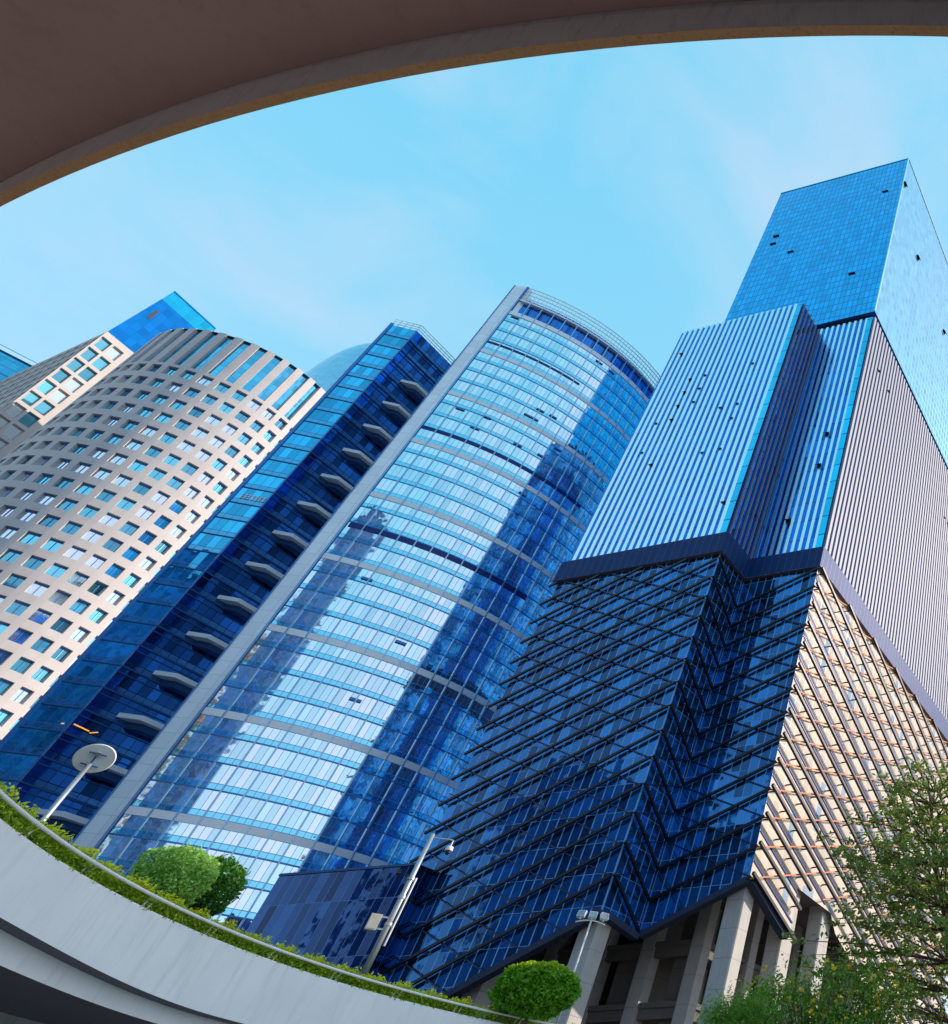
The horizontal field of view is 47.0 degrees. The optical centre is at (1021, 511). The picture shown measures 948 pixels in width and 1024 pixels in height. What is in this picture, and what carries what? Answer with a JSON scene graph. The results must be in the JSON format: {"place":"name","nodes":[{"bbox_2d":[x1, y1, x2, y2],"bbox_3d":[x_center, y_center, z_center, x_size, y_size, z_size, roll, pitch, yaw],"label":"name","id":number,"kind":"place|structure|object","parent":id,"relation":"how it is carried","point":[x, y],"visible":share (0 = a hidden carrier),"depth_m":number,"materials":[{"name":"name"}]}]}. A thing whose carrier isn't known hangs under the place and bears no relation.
{"place":"outdoors","nodes":[
{"label":"outdoors","id":0,"kind":"place"},
{"bbox_2d":[0,343,38,380],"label":"tower","id":1,"kind":"structure","parent":0,"point":[12,363],"depth_m":281.77,"materials":[{"name":"glass"}]},
{"bbox_2d":[0,291,215,458],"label":"penthouse tower","id":2,"kind":"structure","parent":0,"point":[34,398],"depth_m":214.89,"materials":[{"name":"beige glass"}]},
{"bbox_2d":[0,439,6,448],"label":"window","id":3,"kind":"structure","parent":2,"relation":"in","point":[2,443],"depth_m":196.25,"materials":[{"name":"grey glass"}]},
{"bbox_2d":[0,416,8,428],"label":"window","id":4,"kind":"structure","parent":2,"relation":"in","point":[3,421],"depth_m":196.80,"materials":[{"name":"grey glass"}]},
{"bbox_2d":[2,424,22,439],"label":"window","id":5,"kind":"structure","parent":2,"relation":"in","point":[13,431],"depth_m":198.29,"materials":[{"name":"grey glass"}]},
{"bbox_2d":[5,403,24,417],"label":"window","id":6,"kind":"structure","parent":2,"relation":"in","point":[15,410],"depth_m":199.22,"materials":[{"name":"grey glass"}]},
{"bbox_2d":[18,412,37,426],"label":"window","id":7,"kind":"structure","parent":2,"relation":"in","point":[28,419],"depth_m":201.47,"materials":[{"name":"blue glass"}]},
{"bbox_2d":[21,391,39,405],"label":"window","id":8,"kind":"structure","parent":2,"relation":"in","point":[31,398],"depth_m":202.40,"materials":[{"name":"blue glass"}]},
{"bbox_2d":[33,401,53,414],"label":"window","id":9,"kind":"structure","parent":2,"relation":"in","point":[43,407],"depth_m":204.59,"materials":[{"name":"blue glass"}]},
{"bbox_2d":[36,379,54,393],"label":"window","id":10,"kind":"structure","parent":2,"relation":"in","point":[46,386],"depth_m":205.54,"materials":[{"name":"blue glass"}]},
{"bbox_2d":[49,389,67,403],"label":"window","id":11,"kind":"structure","parent":2,"relation":"in","point":[58,395],"depth_m":207.71,"materials":[{"name":"white glass"}]},
{"bbox_2d":[52,368,69,382],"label":"window","id":12,"kind":"structure","parent":2,"relation":"in","point":[61,375],"depth_m":208.68,"materials":[{"name":"blue glass"}]},
{"bbox_2d":[63,378,81,392],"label":"window","id":13,"kind":"structure","parent":2,"relation":"in","point":[73,384],"depth_m":210.90,"materials":[{"name":"white glass"}]},
{"bbox_2d":[66,358,83,371],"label":"window","id":14,"kind":"structure","parent":2,"relation":"in","point":[75,364],"depth_m":211.86,"materials":[{"name":"blue glass"}]},
{"bbox_2d":[77,367,95,381],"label":"window","id":15,"kind":"structure","parent":2,"relation":"in","point":[86,374],"depth_m":214.04,"materials":[{"name":"blue glass"}]},
{"bbox_2d":[80,347,96,360],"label":"window","id":16,"kind":"structure","parent":2,"relation":"in","point":[88,354],"depth_m":214.98,"materials":[{"name":"blue glass"}]},
{"bbox_2d":[92,357,108,370],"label":"window","id":17,"kind":"structure","parent":2,"relation":"in","point":[100,363],"depth_m":217.20,"materials":[{"name":"blue glass"}]},
{"bbox_2d":[94,337,109,350],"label":"window","id":18,"kind":"structure","parent":2,"relation":"in","point":[102,344],"depth_m":218.10,"materials":[{"name":"blue glass"}]},
{"bbox_2d":[105,347,121,359],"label":"window","id":19,"kind":"structure","parent":2,"relation":"in","point":[113,353],"depth_m":220.35,"materials":[{"name":"white glass"}]},
{"bbox_2d":[1,919,242,1023],"bbox_3d":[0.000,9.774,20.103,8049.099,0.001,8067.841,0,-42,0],"label":"ground","id":20,"kind":"structure","parent":0,"point":[102,980],"depth_m":27.04,"materials":[{"name":"grey concrete"}]},
{"bbox_2d":[40,744,116,821],"bbox_3d":[-26.338,8.197,21.274,0.533,3.910,0.840,-29,-49,28],"label":"street lamp","id":21,"kind":"object","parent":20,"relation":"on","point":[93,758],"visible":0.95,"depth_m":22.26,"materials":[{"name":"white metal"}]},
{"bbox_2d":[125,842,222,906],"bbox_3d":[-25.081,10.934,23.036,1.850,2.233,1.850,0,-42,0],"label":"clipped bush","id":22,"kind":"object","parent":20,"relation":"on","point":[161,868],"visible":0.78,"depth_m":23.03,"materials":[{"name":"green plant"}]},
{"bbox_2d":[178,854,251,918],"bbox_3d":[-25.337,11.852,24.206,1.841,2.450,1.750,0,-42,0],"label":"clipped bush","id":23,"kind":"object","parent":20,"relation":"on","point":[228,886],"visible":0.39,"depth_m":24.40,"materials":[{"name":"green plant"}]},
{"bbox_2d":[246,863,433,987],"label":"glass annex","id":24,"kind":"object","parent":20,"relation":"on","point":[327,913],"visible":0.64,"depth_m":82.12,"materials":[{"name":"blue glass"}]},
{"bbox_2d":[361,833,453,974],"bbox_3d":[-24.762,15.871,31.297,1.641,6.050,0.425,27,-49,-27],"label":"camera pole","id":25,"kind":"object","parent":20,"relation":"on","point":[373,921],"visible":0.99,"depth_m":31.10,"materials":[{"name":"white metal"}]},
{"bbox_2d":[555,910,608,1023],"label":"floodlight pole","id":26,"kind":"object","parent":20,"relation":"on","point":[592,916],"visible":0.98,"depth_m":39.34,"materials":[{"name":"white metal"}]},
{"bbox_2d":[690,980,793,1023],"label":"feathery shrub","id":27,"kind":"object","parent":20,"relation":"on","point":[745,1009],"visible":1,"depth_m":42.51,"materials":[{"name":"green plant"}]},
{"bbox_2d":[774,756,947,1023],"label":"broadleaf tree","id":28,"kind":"object","parent":20,"relation":"on","point":[931,889],"visible":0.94,"depth_m":50.17,"materials":[{"name":"green plant"}]},
{"bbox_2d":[0,328,324,740],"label":"beige tower","id":29,"kind":"structure","parent":0,"point":[121,482],"depth_m":172.75,"materials":[{"name":"concrete"}]},
{"bbox_2d":[0,622,9,633],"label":"window","id":30,"kind":"structure","parent":29,"relation":"in","point":[3,626],"depth_m":149.72,"materials":[{"name":"blue glass"}]},
{"bbox_2d":[0,709,10,724],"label":"window","id":31,"kind":"structure","parent":29,"relation":"in","point":[3,714],"depth_m":147.00,"materials":[{"name":"blue glass"}]},
{"bbox_2d":[0,649,11,664],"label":"window","id":32,"kind":"structure","parent":29,"relation":"in","point":[4,655],"depth_m":148.52,"materials":[{"name":"blue glass"}]},
{"bbox_2d":[0,678,12,694],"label":"window","id":33,"kind":"structure","parent":29,"relation":"in","point":[4,684],"depth_m":147.61,"materials":[{"name":"blue glass"}]},
{"bbox_2d":[0,506,15,516],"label":"window","id":34,"kind":"structure","parent":29,"relation":"in","point":[7,510],"depth_m":158.83,"materials":[{"name":"white glass"}]},
{"bbox_2d":[0,527,18,538],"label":"window","id":35,"kind":"structure","parent":29,"relation":"in","point":[8,532],"depth_m":156.67,"materials":[{"name":"white glass"}]},
{"bbox_2d":[0,550,21,562],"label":"window","id":36,"kind":"structure","parent":29,"relation":"in","point":[11,555],"depth_m":154.85,"materials":[{"name":"blue glass"}]},
{"bbox_2d":[2,574,26,588],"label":"window","id":37,"kind":"structure","parent":29,"relation":"in","point":[13,581],"depth_m":153.31,"materials":[{"name":"blue glass"}]},
{"bbox_2d":[5,601,29,615],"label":"window","id":38,"kind":"structure","parent":29,"relation":"in","point":[17,608],"depth_m":152.07,"materials":[{"name":"blue glass"}]},
{"bbox_2d":[8,628,31,643],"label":"window","id":39,"kind":"structure","parent":29,"relation":"in","point":[19,636],"depth_m":151.08,"materials":[{"name":"blue glass"}]},
{"bbox_2d":[11,687,31,703],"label":"window","id":40,"kind":"structure","parent":29,"relation":"in","point":[22,693],"depth_m":149.64,"materials":[{"name":"white glass"}]},
{"bbox_2d":[10,657,32,673],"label":"window","id":41,"kind":"structure","parent":29,"relation":"in","point":[22,664],"depth_m":150.30,"materials":[{"name":"blue glass"}]},
{"bbox_2d":[17,490,33,499],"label":"window","id":42,"kind":"structure","parent":29,"relation":"in","point":[26,494],"depth_m":161.90,"materials":[{"name":"white glass"}]},
{"bbox_2d":[18,510,36,520],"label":"window","id":43,"kind":"structure","parent":29,"relation":"in","point":[26,516],"depth_m":159.70,"materials":[{"name":"white glass"}]},
{"bbox_2d":[19,532,40,544],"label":"window","id":44,"kind":"structure","parent":29,"relation":"in","point":[30,538],"depth_m":157.90,"materials":[{"name":"blue glass"}]},
{"bbox_2d":[22,556,45,569],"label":"window","id":45,"kind":"structure","parent":29,"relation":"in","point":[33,563],"depth_m":156.39,"materials":[{"name":"blue glass"}]},
{"bbox_2d":[25,582,48,596],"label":"window","id":46,"kind":"structure","parent":29,"relation":"in","point":[37,589],"depth_m":155.17,"materials":[{"name":"white glass"}]},
{"bbox_2d":[28,609,50,623],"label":"window","id":47,"kind":"structure","parent":29,"relation":"in","point":[39,616],"depth_m":154.17,"materials":[{"name":"blue glass"}]},
{"bbox_2d":[31,666,51,681],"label":"window","id":48,"kind":"structure","parent":29,"relation":"in","point":[42,672],"depth_m":152.71,"materials":[{"name":"blue glass"}]},
{"bbox_2d":[30,637,52,652],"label":"window","id":49,"kind":"structure","parent":29,"relation":"in","point":[41,644],"depth_m":153.34,"materials":[{"name":"blue glass"}]},
{"bbox_2d":[36,494,55,504],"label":"window","id":50,"kind":"structure","parent":29,"relation":"in","point":[46,499],"depth_m":162.75,"materials":[{"name":"white glass"}]},
{"bbox_2d":[39,515,59,527],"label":"window","id":51,"kind":"structure","parent":29,"relation":"in","point":[49,521],"depth_m":160.98,"materials":[{"name":"blue glass"}]},
{"bbox_2d":[42,539,63,551],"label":"window","id":52,"kind":"structure","parent":29,"relation":"in","point":[52,545],"depth_m":159.45,"materials":[{"name":"blue glass"}]},
{"bbox_2d":[45,564,67,577],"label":"window","id":53,"kind":"structure","parent":29,"relation":"in","point":[56,570],"depth_m":158.23,"materials":[{"name":"blue glass"}]},
{"bbox_2d":[48,590,70,604],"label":"window","id":54,"kind":"structure","parent":29,"relation":"in","point":[58,597],"depth_m":157.25,"materials":[{"name":"grey glass"}]},
{"bbox_2d":[51,646,69,661],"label":"window","id":55,"kind":"structure","parent":29,"relation":"in","point":[61,652],"depth_m":155.76,"materials":[{"name":"blue glass"}]},
{"bbox_2d":[50,618,70,632],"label":"window","id":56,"kind":"structure","parent":29,"relation":"in","point":[60,625],"depth_m":156.44,"materials":[{"name":"blue glass"}]},
{"bbox_2d":[57,499,77,510],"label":"window","id":57,"kind":"structure","parent":29,"relation":"in","point":[67,505],"depth_m":163.99,"materials":[{"name":"blue glass"}]},
{"bbox_2d":[60,522,81,534],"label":"window","id":58,"kind":"structure","parent":29,"relation":"in","point":[71,528],"depth_m":162.52,"materials":[{"name":"blue glass"}]},
{"bbox_2d":[63,546,85,560],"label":"window","id":59,"kind":"structure","parent":29,"relation":"in","point":[75,553],"depth_m":161.29,"materials":[{"name":"white glass"}]},
{"bbox_2d":[66,572,88,586],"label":"window","id":60,"kind":"structure","parent":29,"relation":"in","point":[76,579],"depth_m":160.31,"materials":[{"name":"grey glass"}]},
{"bbox_2d":[70,627,87,641],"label":"window","id":61,"kind":"structure","parent":29,"relation":"in","point":[79,633],"depth_m":158.87,"materials":[{"name":"white glass"}]},
{"bbox_2d":[69,599,89,613],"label":"window","id":62,"kind":"structure","parent":29,"relation":"in","point":[79,605],"depth_m":159.53,"materials":[{"name":"blue glass"}]},
{"bbox_2d":[79,506,98,518],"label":"window","id":63,"kind":"structure","parent":29,"relation":"in","point":[88,511],"depth_m":165.60,"materials":[{"name":"blue glass"}]},
{"bbox_2d":[82,529,103,542],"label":"window","id":64,"kind":"structure","parent":29,"relation":"in","point":[92,536],"depth_m":164.39,"materials":[{"name":"white glass"}]},
{"bbox_2d":[85,555,105,568],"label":"window","id":65,"kind":"structure","parent":29,"relation":"in","point":[95,561],"depth_m":163.39,"materials":[{"name":"white glass"}]},
{"bbox_2d":[88,608,105,622],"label":"window","id":66,"kind":"structure","parent":29,"relation":"in","point":[97,614],"depth_m":161.92,"materials":[{"name":"teal glass"}]},
{"bbox_2d":[87,581,106,595],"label":"window","id":67,"kind":"structure","parent":29,"relation":"in","point":[97,587],"depth_m":162.58,"materials":[{"name":"black glass"}]},
{"bbox_2d":[99,513,119,526],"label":"window","id":68,"kind":"structure","parent":29,"relation":"in","point":[109,520],"depth_m":167.43,"materials":[{"name":"white glass"}]},
{"bbox_2d":[102,538,122,551],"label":"window","id":69,"kind":"structure","parent":29,"relation":"in","point":[112,544],"depth_m":166.45,"materials":[{"name":"blue glass"}]},
{"bbox_2d":[106,590,122,604],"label":"window","id":70,"kind":"structure","parent":29,"relation":"in","point":[115,596],"depth_m":165.00,"materials":[{"name":"white glass"}]},
{"bbox_2d":[105,564,123,577],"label":"window","id":71,"kind":"structure","parent":29,"relation":"in","point":[114,570],"depth_m":165.68,"materials":[{"name":"blue glass"}]},
{"bbox_2d":[119,522,138,535],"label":"window","id":72,"kind":"structure","parent":29,"relation":"in","point":[128,528],"depth_m":169.51,"materials":[{"name":"blue glass"}]},
{"bbox_2d":[122,574,139,586],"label":"window","id":73,"kind":"structure","parent":29,"relation":"in","point":[131,579],"depth_m":168.09,"materials":[{"name":"teal glass"}]},
{"bbox_2d":[122,547,139,560],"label":"window","id":74,"kind":"structure","parent":29,"relation":"in","point":[131,553],"depth_m":168.74,"materials":[{"name":"blue glass"}]},
{"bbox_2d":[0,365,290,537],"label":"windows","id":75,"kind":"structure","parent":29,"relation":"in","point":[126,504],"depth_m":180.62,"materials":[{"name":"blue glass"}]},
{"bbox_2d":[137,531,155,544],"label":"window","id":76,"kind":"structure","parent":29,"relation":"in","point":[146,537],"depth_m":171.78,"materials":[{"name":"blue glass"}]},
{"bbox_2d":[139,557,154,569],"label":"window","id":77,"kind":"structure","parent":29,"relation":"in","point":[147,562],"depth_m":171.13,"materials":[{"name":"white glass"}]},
{"bbox_2d":[155,541,169,553],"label":"window","id":78,"kind":"structure","parent":29,"relation":"in","point":[162,547],"depth_m":174.23,"materials":[{"name":"teal glass"}]},
{"bbox_2d":[0,319,454,842],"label":"balcony tower","id":79,"kind":"structure","parent":0,"point":[127,681],"depth_m":108.98,"materials":[{"name":"blue glass"}]},
{"bbox_2d":[305,343,370,392],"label":"domed tower","id":80,"kind":"structure","parent":0,"point":[326,374],"depth_m":312.67,"materials":[{"name":"blue glass"}]},
{"bbox_2d":[71,285,660,933],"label":"office tower","id":81,"kind":"structure","parent":0,"point":[333,711],"depth_m":115.11,"materials":[{"name":"glass"},{"name":"metal"}]},
{"bbox_2d":[349,697,361,702],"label":"open window","id":82,"kind":"structure","parent":81,"relation":"in","point":[351,698],"depth_m":107.10,"materials":[{"name":"blue glass"}]},
{"bbox_2d":[395,639,406,645],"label":"open window","id":83,"kind":"structure","parent":81,"relation":"in","point":[400,642],"depth_m":114.07,"materials":[{"name":"blue glass"}]},
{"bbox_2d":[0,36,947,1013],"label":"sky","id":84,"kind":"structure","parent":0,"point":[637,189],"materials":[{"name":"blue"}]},
{"bbox_2d":[0,0,947,206],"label":"concrete canopy","id":85,"kind":"object","parent":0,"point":[85,83],"visible":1,"depth_m":6.05,"materials":[{"name":"brown concrete"}]},
{"bbox_2d":[382,158,947,1023],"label":"skyscraper","id":86,"kind":"structure","parent":0,"point":[668,772],"depth_m":105.55,"materials":[{"name":"blue glass"}]},
{"label":"planting bed","id":87,"kind":"structure","parent":0,"visible":0},
{"bbox_2d":[0,781,582,1023],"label":"hedge","id":88,"kind":"object","parent":87,"relation":"on","point":[13,818],"visible":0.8,"depth_m":22.90,"materials":[{"name":"green plant"}]},
{"bbox_2d":[486,960,581,1023],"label":"clipped bush","id":89,"kind":"object","parent":87,"relation":"on","point":[531,989],"visible":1,"depth_m":33.33,"materials":[{"name":"green plant"}]},
{"bbox_2d":[717,948,931,1023],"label":"flowering shrub","id":90,"kind":"object","parent":87,"relation":"on","point":[810,1001],"visible":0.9,"depth_m":45.04,"materials":[{"name":"green plant"}]},
{"label":"plaza floor","id":91,"kind":"structure","parent":0,"visible":0},
{"bbox_3d":[0.000,17.374,22.585,77.193,7.900,81.941,0,-42,0],"label":"plaza wall","id":92,"kind":"object","parent":91,"relation":"on","visible":0},
{"bbox_2d":[0,819,503,1023],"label":"curved parapet","id":93,"kind":"structure","parent":92,"relation":"on","point":[77,917],"depth_m":21.27,"materials":[{"name":"concrete"}]},
{"bbox_2d":[0,790,553,1023],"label":"handrail","id":94,"kind":"object","parent":93,"relation":"on","point":[19,809],"visible":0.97,"depth_m":22.94,"materials":[{"name":"metal"}]}
]}

